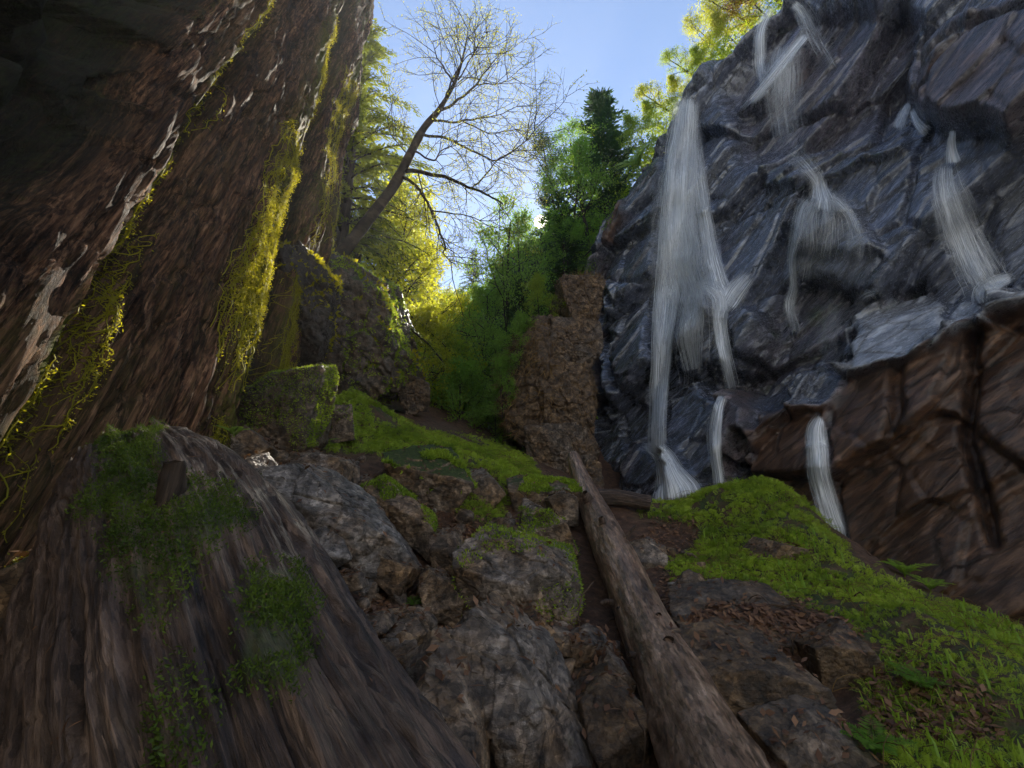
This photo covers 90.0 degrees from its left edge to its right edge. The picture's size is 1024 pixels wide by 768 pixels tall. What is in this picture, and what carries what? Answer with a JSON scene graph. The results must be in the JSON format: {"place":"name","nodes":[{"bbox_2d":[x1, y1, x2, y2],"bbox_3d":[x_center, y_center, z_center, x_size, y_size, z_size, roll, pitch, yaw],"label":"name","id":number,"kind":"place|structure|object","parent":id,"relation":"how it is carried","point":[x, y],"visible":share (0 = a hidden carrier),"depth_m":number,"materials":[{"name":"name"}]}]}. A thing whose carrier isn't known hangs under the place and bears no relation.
{"place":"outdoors","nodes":[
{"label":"outdoors","id":0,"kind":"place"},
{"bbox_2d":[0,0,373,569],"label":"trunk","id":1,"kind":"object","parent":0,"point":[171,172],"depth_m":4.81,"materials":[{"name":"wood"}]},
{"bbox_2d":[230,425,278,459],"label":"boulder","id":2,"kind":"object","parent":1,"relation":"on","point":[246,442],"visible":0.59,"depth_m":5.44,"materials":[{"name":"stone"}]},
{"bbox_2d":[273,239,343,366],"bbox_3d":[-3.741,-1.207,9.193,1.282,2.235,2.192,8,-23,-20],"label":"boulder","id":3,"kind":"object","parent":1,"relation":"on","point":[322,286],"visible":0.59,"depth_m":8.62,"materials":[{"name":"stone"}]},
{"bbox_2d":[456,204,614,422],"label":"hillside","id":4,"kind":"structure","parent":0,"point":[587,240],"depth_m":26.18,"materials":[{"name":"plant"}]},
{"bbox_2d":[356,147,429,306],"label":"conifer tree","id":5,"kind":"object","parent":4,"relation":"on","point":[407,176],"visible":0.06,"depth_m":26.53,"materials":[{"name":"green plant"}]},
{"bbox_2d":[458,248,487,294],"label":"conifer tree","id":6,"kind":"object","parent":4,"relation":"on","point":[473,275],"visible":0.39,"depth_m":36.59,"materials":[{"name":"green plant"}]},
{"bbox_2d":[436,279,522,397],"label":"tree","id":7,"kind":"object","parent":4,"relation":"on","point":[482,299],"visible":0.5,"depth_m":20.16,"materials":[{"name":"green plant"}]},
{"bbox_2d":[480,279,530,386],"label":"conifer tree","id":8,"kind":"object","parent":4,"relation":"on","point":[512,312],"visible":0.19,"depth_m":18.37,"materials":[{"name":"green plant"}]},
{"bbox_2d":[483,222,553,341],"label":"tree","id":9,"kind":"object","parent":4,"relation":"on","point":[519,256],"visible":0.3,"depth_m":21.51,"materials":[{"name":"green plant"}]},
{"bbox_2d":[446,186,593,377],"bbox_3d":[-0.299,-3.074,19.568,5.631,8.897,4.720,-15,-26,32],"label":"tree","id":10,"kind":"object","parent":4,"relation":"on","point":[522,214],"visible":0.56,"depth_m":19.53,"materials":[{"name":"green plant"}]},
{"bbox_2d":[427,202,614,435],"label":"undergrowth","id":11,"kind":"object","parent":4,"relation":"on","point":[488,367],"visible":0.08,"depth_m":23.91,"materials":[{"name":"green plant"}]},
{"bbox_2d":[527,123,584,248],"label":"tree","id":12,"kind":"object","parent":4,"relation":"on","point":[545,145],"visible":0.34,"depth_m":26.46,"materials":[{"name":"green plant"}]},
{"bbox_2d":[529,191,596,316],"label":"conifer tree","id":13,"kind":"object","parent":4,"relation":"on","point":[559,271],"visible":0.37,"depth_m":20.86,"materials":[{"name":"green plant"}]},
{"bbox_2d":[537,112,628,235],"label":"tree","id":14,"kind":"object","parent":4,"relation":"on","point":[559,136],"visible":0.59,"depth_m":23.60,"materials":[{"name":"green plant"}]},
{"bbox_2d":[547,86,650,218],"bbox_3d":[4.367,-11.281,25.522,5.530,8.505,5.657,-4,-22,10],"label":"conifer tree","id":15,"kind":"object","parent":4,"relation":"on","point":[600,108],"visible":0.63,"depth_m":24.54,"materials":[{"name":"green plant"}]},
{"bbox_2d":[352,0,782,298],"label":"sky","id":16,"kind":"structure","parent":0,"point":[619,43],"materials":[{"name":"blue"}]},
{"bbox_2d":[276,356,1023,767],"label":"ground","id":17,"kind":"structure","parent":0,"point":[596,614],"depth_m":5.27,"materials":[{"name":"green plant"}]},
{"bbox_2d":[0,551,28,636],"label":"boulder","id":18,"kind":"object","parent":17,"relation":"on","point":[11,574],"visible":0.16,"depth_m":2.42,"materials":[{"name":"stone"}]},
{"bbox_2d":[0,416,480,767],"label":"rotten log","id":19,"kind":"object","parent":17,"relation":"on","point":[179,657],"visible":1,"depth_m":1.21,"materials":[{"name":"brown wood"}]},
{"bbox_2d":[1,424,394,767],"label":"needles","id":20,"kind":"object","parent":19,"relation":"on","point":[294,697],"visible":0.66,"depth_m":1.50,"materials":[{"name":"brown plant"}]},
{"bbox_2d":[236,364,339,451],"bbox_3d":[-3.080,0.453,7.051,1.352,1.491,1.377,0,-22,0],"label":"boulder","id":21,"kind":"object","parent":17,"relation":"on","point":[289,410],"visible":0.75,"depth_m":6.58,"materials":[{"name":"stone"}]},
{"bbox_2d":[285,454,360,483],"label":"boulder","id":22,"kind":"object","parent":17,"relation":"on","point":[349,470],"visible":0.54,"depth_m":5.80,"materials":[{"name":"stone"}]},
{"bbox_2d":[312,525,352,567],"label":"boulder","id":23,"kind":"object","parent":17,"relation":"on","point":[334,545],"visible":0.27,"depth_m":4.16,"materials":[{"name":"stone"}]},
{"bbox_2d":[328,402,357,443],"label":"boulder","id":24,"kind":"object","parent":17,"relation":"on","point":[344,428],"visible":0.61,"depth_m":7.81,"materials":[{"name":"stone"}]},
{"bbox_2d":[342,570,369,592],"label":"boulder","id":25,"kind":"object","parent":17,"relation":"on","point":[357,581],"visible":0.51,"depth_m":3.75,"materials":[{"name":"stone"}]},
{"bbox_2d":[313,247,427,405],"bbox_3d":[-3.397,-1.143,11.944,2.498,4.140,3.825,0,-22,0],"label":"boulder","id":26,"kind":"object","parent":17,"relation":"on","point":[376,348],"visible":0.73,"depth_m":10.85,"materials":[{"name":"stone"}]},
{"bbox_2d":[334,0,603,336],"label":"bare tree","id":27,"kind":"object","parent":26,"relation":"on","point":[353,238],"visible":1,"depth_m":13.10,"materials":[{"name":"brown plant"}]},
{"bbox_2d":[365,609,397,635],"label":"boulder","id":28,"kind":"object","parent":17,"relation":"on","point":[385,623],"visible":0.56,"depth_m":3.44,"materials":[{"name":"stone"}]},
{"bbox_2d":[343,145,443,304],"bbox_3d":[-5.542,-5.937,19.140,6.597,11.938,5.241,-5,-22,12],"label":"tree","id":29,"kind":"object","parent":17,"relation":"on","point":[359,180],"visible":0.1,"depth_m":18.38,"materials":[{"name":"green plant"}]},
{"bbox_2d":[332,18,459,388],"bbox_3d":[-5.441,-6.664,17.097,8.280,18.970,9.424,0,-22,0],"label":"hemlock tree","id":30,"kind":"object","parent":17,"relation":"on","point":[371,155],"visible":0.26,"depth_m":17.26,"materials":[{"name":"green plant"}]},
{"bbox_2d":[373,558,423,596],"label":"boulder","id":31,"kind":"object","parent":17,"relation":"on","point":[394,577],"visible":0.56,"depth_m":4.35,"materials":[{"name":"stone"}]},
{"bbox_2d":[255,463,421,587],"bbox_3d":[-1.599,1.269,4.702,1.668,1.130,0.926,8,-23,-19],"label":"boulder","id":32,"kind":"object","parent":31,"relation":"on","point":[368,541],"visible":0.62,"depth_m":4.46,"materials":[{"name":"stone"}]},
{"bbox_2d":[242,452,276,467],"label":"boulder","id":33,"kind":"object","parent":32,"relation":"on","point":[261,460],"visible":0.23,"depth_m":4.97,"materials":[{"name":"stone"}]},
{"bbox_2d":[360,473,438,563],"bbox_3d":[-1.216,1.444,5.635,0.965,1.031,0.855,0,-22,0],"label":"boulder","id":34,"kind":"object","parent":17,"relation":"on","point":[416,524],"visible":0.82,"depth_m":5.32,"materials":[{"name":"stone"}]},
{"bbox_2d":[352,167,453,330],"bbox_3d":[-5.202,-4.432,21.331,5.814,8.768,4.619,-18,-28,38],"label":"tree","id":35,"kind":"object","parent":17,"relation":"on","point":[422,179],"visible":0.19,"depth_m":21.16,"materials":[{"name":"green plant"}]},
{"bbox_2d":[388,606,429,645],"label":"boulder","id":36,"kind":"object","parent":17,"relation":"on","point":[419,628],"visible":0.56,"depth_m":3.64,"materials":[{"name":"stone"}]},
{"bbox_2d":[397,375,430,414],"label":"boulder","id":37,"kind":"object","parent":17,"relation":"on","point":[413,393],"visible":0.84,"depth_m":12.20,"materials":[{"name":"stone"}]},
{"bbox_2d":[349,172,494,383],"bbox_3d":[-4.410,-3.387,19.485,6.804,8.488,5.704,-13,-26,30],"label":"tree","id":38,"kind":"object","parent":17,"relation":"on","point":[421,209],"visible":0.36,"depth_m":19.32,"materials":[{"name":"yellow plant"}]},
{"bbox_2d":[381,439,477,512],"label":"boulder","id":39,"kind":"object","parent":17,"relation":"on","point":[446,489],"visible":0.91,"depth_m":6.62,"materials":[{"name":"stone"}]},
{"bbox_2d":[405,297,464,396],"bbox_3d":[-3.084,-0.786,16.211,2.981,4.000,3.897,5,-23,-12],"label":"bush","id":40,"kind":"object","parent":17,"relation":"on","point":[424,314],"visible":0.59,"depth_m":15.86,"materials":[{"name":"green plant"}]},
{"bbox_2d":[417,565,463,626],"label":"boulder","id":41,"kind":"object","parent":17,"relation":"on","point":[447,606],"visible":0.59,"depth_m":4.17,"materials":[{"name":"stone"}]},
{"bbox_2d":[428,528,462,576],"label":"boulder","id":42,"kind":"object","parent":17,"relation":"on","point":[442,546],"visible":0.74,"depth_m":5.11,"materials":[{"name":"stone"}]},
{"bbox_2d":[405,626,490,767],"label":"boulder","id":43,"kind":"object","parent":17,"relation":"on","point":[441,695],"visible":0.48,"depth_m":2.31,"materials":[{"name":"stone"}]},
{"bbox_2d":[422,321,484,411],"bbox_3d":[-2.498,-0.372,17.048,3.763,3.862,2.878,5,-22,-12],"label":"bush","id":44,"kind":"object","parent":17,"relation":"on","point":[464,351],"visible":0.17,"depth_m":17.34,"materials":[{"name":"green plant"}]},
{"bbox_2d":[454,508,473,524],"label":"stone","id":45,"kind":"object","parent":17,"relation":"on","point":[464,516],"visible":0.86,"depth_m":6.42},
{"bbox_2d":[430,354,499,432],"bbox_3d":[-1.724,0.585,15.514,3.047,3.127,2.330,-16,-27,35],"label":"bush","id":46,"kind":"object","parent":17,"relation":"on","point":[470,371],"visible":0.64,"depth_m":15.47,"materials":[{"name":"green plant"}]},
{"bbox_2d":[468,467,505,507],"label":"boulder","id":47,"kind":"object","parent":17,"relation":"on","point":[488,488],"visible":0.75,"depth_m":7.09,"materials":[{"name":"stone"}]},
{"bbox_2d":[463,382,512,442],"bbox_3d":[-0.598,1.080,14.971,2.047,2.522,1.566,1,-22,-3],"label":"bush","id":48,"kind":"object","parent":17,"relation":"on","point":[481,417],"visible":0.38,"depth_m":14.86,"materials":[{"name":"green plant"}]},
{"bbox_2d":[1,403,1009,767],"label":"leaf litter","id":49,"kind":"object","parent":17,"relation":"on","point":[755,619],"visible":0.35,"depth_m":3.32,"materials":[{"name":"plant"}]},
{"bbox_2d":[451,522,585,626],"bbox_3d":[0.104,1.813,4.644,1.252,1.133,1.472,0,-22,0],"label":"boulder","id":50,"kind":"object","parent":17,"relation":"on","point":[518,568],"visible":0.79,"depth_m":4.17,"materials":[{"name":"stone"}]},
{"bbox_2d":[448,591,592,767],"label":"boulder","id":51,"kind":"object","parent":17,"relation":"on","point":[531,712],"visible":0.78,"depth_m":2.51,"materials":[{"name":"stone"}]},
{"bbox_2d":[487,308,564,449],"bbox_3d":[0.716,0.292,15.422,2.639,4.562,4.715,-6,-23,14],"label":"boulder","id":52,"kind":"object","parent":17,"relation":"on","point":[532,376],"visible":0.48,"depth_m":13.72,"materials":[{"name":"stone"}]},
{"bbox_2d":[483,348,517,418],"bbox_3d":[-0.257,0.062,13.969,1.064,2.142,1.392,-7,-23,18],"label":"bush","id":53,"kind":"object","parent":52,"relation":"on","point":[498,360],"visible":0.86,"depth_m":13.81,"materials":[{"name":"green plant"}]},
{"bbox_2d":[493,309,540,375],"bbox_3d":[0.129,-1.156,14.123,1.562,2.062,1.195,-9,-24,20],"label":"bush","id":54,"kind":"object","parent":52,"relation":"on","point":[520,318],"visible":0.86,"depth_m":14.10,"materials":[{"name":"green plant"}]},
{"bbox_2d":[520,271,565,316],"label":"bush","id":55,"kind":"object","parent":52,"relation":"on","point":[537,286],"visible":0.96,"depth_m":14.73,"materials":[{"name":"green plant"}]},
{"bbox_2d":[519,604,564,652],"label":"boulder","id":56,"kind":"object","parent":17,"relation":"on","point":[553,633],"visible":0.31,"depth_m":3.69,"materials":[{"name":"stone"}]},
{"bbox_2d":[506,472,582,511],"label":"boulder","id":57,"kind":"object","parent":17,"relation":"on","point":[528,488],"visible":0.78,"depth_m":7.30,"materials":[{"name":"plant"}]},
{"bbox_2d":[516,498,579,555],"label":"boulder","id":58,"kind":"object","parent":17,"relation":"on","point":[556,527],"visible":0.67,"depth_m":5.84,"materials":[{"name":"stone"}]},
{"bbox_2d":[544,490,578,526],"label":"boulder","id":59,"kind":"object","parent":17,"relation":"on","point":[566,505],"visible":0.76,"depth_m":6.72,"materials":[{"name":"stone"}]},
{"bbox_2d":[552,620,573,657],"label":"boulder","id":60,"kind":"object","parent":17,"relation":"on","point":[558,629],"visible":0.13,"depth_m":3.69,"materials":[{"name":"stone"}]},
{"bbox_2d":[523,422,604,488],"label":"boulder","id":61,"kind":"object","parent":17,"relation":"on","point":[552,445],"visible":0.57,"depth_m":13.42,"materials":[{"name":"stone"}]},
{"bbox_2d":[542,354,600,438],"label":"boulder","id":62,"kind":"object","parent":61,"relation":"on","point":[577,393],"visible":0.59,"depth_m":13.69,"materials":[{"name":"stone"}]},
{"bbox_2d":[548,316,603,371],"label":"boulder","id":63,"kind":"object","parent":62,"relation":"on","point":[581,341],"visible":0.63,"depth_m":14.05,"materials":[{"name":"stone"}]},
{"bbox_2d":[549,268,610,327],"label":"boulder","id":64,"kind":"object","parent":63,"relation":"on","point":[581,295],"visible":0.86,"depth_m":14.37,"materials":[{"name":"stone"}]},
{"bbox_2d":[569,623,602,670],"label":"boulder","id":65,"kind":"object","parent":17,"relation":"on","point":[587,651],"visible":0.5,"depth_m":3.52,"materials":[{"name":"stone"}]},
{"bbox_2d":[573,661,650,767],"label":"boulder","id":66,"kind":"object","parent":17,"relation":"on","point":[608,745],"visible":0.77,"depth_m":2.60,"materials":[{"name":"stone"}]},
{"bbox_2d":[591,634,636,693],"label":"boulder","id":67,"kind":"object","parent":17,"relation":"on","point":[614,661],"visible":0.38,"depth_m":3.27,"materials":[{"name":"stone"}]},
{"bbox_2d":[598,489,650,510],"bbox_3d":[1.606,1.751,7.759,1.018,0.332,0.357,2,-22,-5],"label":"fallen log","id":68,"kind":"object","parent":17,"relation":"on","point":[618,498],"visible":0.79,"depth_m":7.70,"materials":[{"name":"brown wood"}]},
{"bbox_2d":[630,537,667,569],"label":"boulder","id":69,"kind":"object","parent":17,"relation":"on","point":[651,554],"visible":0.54,"depth_m":5.83,"materials":[{"name":"stone"}]},
{"bbox_2d":[567,451,770,767],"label":"fallen log","id":70,"kind":"object","parent":17,"relation":"on","point":[692,721],"visible":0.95,"depth_m":2.89,"materials":[{"name":"brown wood"}]},
{"bbox_2d":[323,386,1023,767],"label":"moss","id":71,"kind":"object","parent":17,"relation":"on","point":[725,548],"visible":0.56,"depth_m":5.53,"materials":[{"name":"plant"}]},
{"bbox_2d":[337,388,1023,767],"bbox_3d":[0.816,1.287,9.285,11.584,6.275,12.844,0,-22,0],"label":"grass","id":72,"kind":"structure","parent":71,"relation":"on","point":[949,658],"depth_m":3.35,"materials":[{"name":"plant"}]},
{"bbox_2d":[336,390,1023,767],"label":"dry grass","id":73,"kind":"structure","parent":17,"relation":"on","point":[856,582],"depth_m":4.29,"materials":[{"name":"plant"}]},
{"bbox_2d":[675,569,704,585],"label":"stone","id":74,"kind":"object","parent":17,"relation":"on","point":[688,576],"visible":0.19,"depth_m":4.73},
{"bbox_2d":[668,578,795,617],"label":"boulder","id":75,"kind":"object","parent":17,"relation":"on","point":[725,591],"visible":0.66,"depth_m":4.33,"materials":[{"name":"stone"}]},
{"bbox_2d":[670,604,797,652],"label":"boulder","id":76,"kind":"object","parent":17,"relation":"on","point":[736,622],"visible":0.27,"depth_m":3.82,"materials":[{"name":"stone"}]},
{"bbox_2d":[669,620,841,717],"bbox_3d":[1.492,1.986,3.279,0.858,0.857,0.634,0,-22,0],"label":"boulder","id":77,"kind":"object","parent":17,"relation":"on","point":[742,682],"visible":0.43,"depth_m":3.11,"materials":[{"name":"stone"}]},
{"bbox_2d":[741,537,808,560],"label":"boulder","id":78,"kind":"object","parent":17,"relation":"on","point":[783,549],"visible":0.42,"depth_m":5.84,"materials":[{"name":"stone"}]},
{"bbox_2d":[737,694,879,767],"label":"boulder","id":79,"kind":"object","parent":17,"relation":"on","point":[798,752],"visible":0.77,"depth_m":2.56,"materials":[{"name":"stone"}]},
{"bbox_2d":[792,616,887,689],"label":"boulder","id":80,"kind":"object","parent":17,"relation":"on","point":[829,662],"visible":0.74,"depth_m":3.35,"materials":[{"name":"stone"}]},
{"bbox_2d":[840,714,916,756],"bbox_3d":[1.808,1.768,2.543,0.337,0.151,0.332,3,-22,-9],"label":"fern","id":81,"kind":"object","parent":17,"relation":"on","point":[873,746],"visible":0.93,"depth_m":2.57,"materials":[{"name":"green plant"}]},
{"bbox_2d":[879,558,935,576],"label":"fern","id":82,"kind":"object","parent":17,"relation":"on","point":[906,570],"visible":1,"depth_m":5.88,"materials":[{"name":"green plant"}]},
{"bbox_2d":[888,661,950,689],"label":"fern","id":83,"kind":"object","parent":17,"relation":"on","point":[914,678],"visible":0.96,"depth_m":3.15,"materials":[{"name":"green plant"}]},
{"bbox_2d":[584,0,1023,627],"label":"cliff","id":84,"kind":"structure","parent":0,"point":[890,352],"depth_m":11.94,"materials":[{"name":"stone"}]},
{"bbox_2d":[541,214,595,278],"bbox_3d":[2.313,-5.746,20.938,2.207,3.332,2.886,-2,-22,6],"label":"bush","id":85,"kind":"object","parent":84,"relation":"on","point":[573,234],"visible":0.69,"depth_m":20.59,"materials":[{"name":"green plant"}]},
{"bbox_2d":[531,130,617,273],"bbox_3d":[2.734,-7.142,22.451,4.089,8.116,4.359,-4,-22,10],"label":"tree","id":86,"kind":"object","parent":84,"relation":"on","point":[582,145],"visible":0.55,"depth_m":22.20,"materials":[{"name":"green plant"}]},
{"bbox_2d":[615,137,657,170],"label":"fern","id":87,"kind":"object","parent":84,"relation":"attached to","point":[634,160],"visible":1,"depth_m":20.20,"materials":[{"name":"green plant"}]},
{"bbox_2d":[615,111,662,155],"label":"tree","id":88,"kind":"object","parent":84,"relation":"on","point":[629,126],"visible":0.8,"depth_m":22.37,"materials":[{"name":"green plant"}]},
{"bbox_2d":[634,97,676,135],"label":"bush","id":89,"kind":"object","parent":84,"relation":"on","point":[646,102],"visible":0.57,"depth_m":21.79,"materials":[{"name":"green plant"}]},
{"bbox_2d":[630,79,683,118],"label":"tree","id":90,"kind":"object","parent":84,"relation":"on","point":[640,89],"visible":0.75,"depth_m":21.92,"materials":[{"name":"green plant"}]},
{"bbox_2d":[662,73,691,111],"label":"bush","id":91,"kind":"object","parent":84,"relation":"on","point":[674,83],"visible":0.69,"depth_m":21.07,"materials":[{"name":"green plant"}]},
{"bbox_2d":[578,0,782,258],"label":"tree","id":92,"kind":"object","parent":84,"relation":"on","point":[645,161],"visible":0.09,"depth_m":21.09,"materials":[{"name":"green plant"}]},
{"bbox_2d":[657,43,711,80],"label":"tree","id":93,"kind":"object","parent":84,"relation":"on","point":[667,56],"visible":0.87,"depth_m":21.25,"materials":[{"name":"green plant"}]},
{"bbox_2d":[645,99,747,499],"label":"waterfall","id":94,"kind":"structure","parent":84,"relation":"on","point":[675,268],"depth_m":16.56,"materials":[{"name":"white liquid"}]},
{"bbox_2d":[681,35,729,78],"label":"bush","id":95,"kind":"object","parent":84,"relation":"on","point":[696,53],"visible":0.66,"depth_m":20.51,"materials":[{"name":"green plant"}]},
{"bbox_2d":[680,0,749,67],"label":"tree","id":96,"kind":"object","parent":84,"relation":"on","point":[688,21],"visible":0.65,"depth_m":21.18,"materials":[{"name":"green plant"}]},
{"bbox_2d":[709,397,724,484],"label":"waterfall","id":97,"kind":"structure","parent":84,"relation":"on","point":[714,434],"depth_m":11.52,"materials":[{"name":"white liquid"}]},
{"bbox_2d":[696,0,760,53],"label":"bush","id":98,"kind":"object","parent":84,"relation":"on","point":[713,21],"visible":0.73,"depth_m":20.40,"materials":[{"name":"green plant"}]},
{"bbox_2d":[692,0,770,46],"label":"tree","id":99,"kind":"object","parent":84,"relation":"on","point":[713,3],"visible":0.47,"depth_m":21.28,"materials":[{"name":"green plant"}]},
{"bbox_2d":[718,0,780,31],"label":"tree","id":100,"kind":"object","parent":84,"relation":"on","point":[735,11],"visible":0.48,"depth_m":20.25,"materials":[{"name":"green plant"}]},
{"bbox_2d":[751,3,807,101],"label":"waterfall","id":101,"kind":"structure","parent":84,"relation":"on","point":[773,73],"depth_m":16.88,"materials":[{"name":"white liquid"}]},
{"bbox_2d":[785,171,855,316],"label":"waterfall","id":102,"kind":"structure","parent":84,"relation":"on","point":[819,197],"depth_m":13.32,"materials":[{"name":"white liquid"}]},
{"bbox_2d":[806,418,844,533],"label":"waterfall","id":103,"kind":"structure","parent":84,"relation":"on","point":[817,454],"depth_m":9.76,"materials":[{"name":"white liquid"}]},
{"bbox_2d":[896,105,1009,299],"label":"waterfall","id":104,"kind":"structure","parent":84,"relation":"on","point":[953,156],"depth_m":10.81,"materials":[{"name":"white liquid"}]},
{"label":"hillside","id":105,"kind":"structure","parent":0,"visible":0},
{"bbox_2d":[391,228,480,360],"bbox_3d":[-3.952,-3.593,23.335,5.465,8.140,5.127,1,-22,-2],"label":"tree","id":106,"kind":"object","parent":105,"relation":"on","point":[458,312],"visible":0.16,"depth_m":23.45,"materials":[{"name":"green plant"}]},
{"bbox_2d":[398,286,479,417],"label":"undergrowth","id":107,"kind":"object","parent":105,"relation":"on","point":[441,400],"visible":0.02,"depth_m":16.32,"materials":[{"name":"green plant"}]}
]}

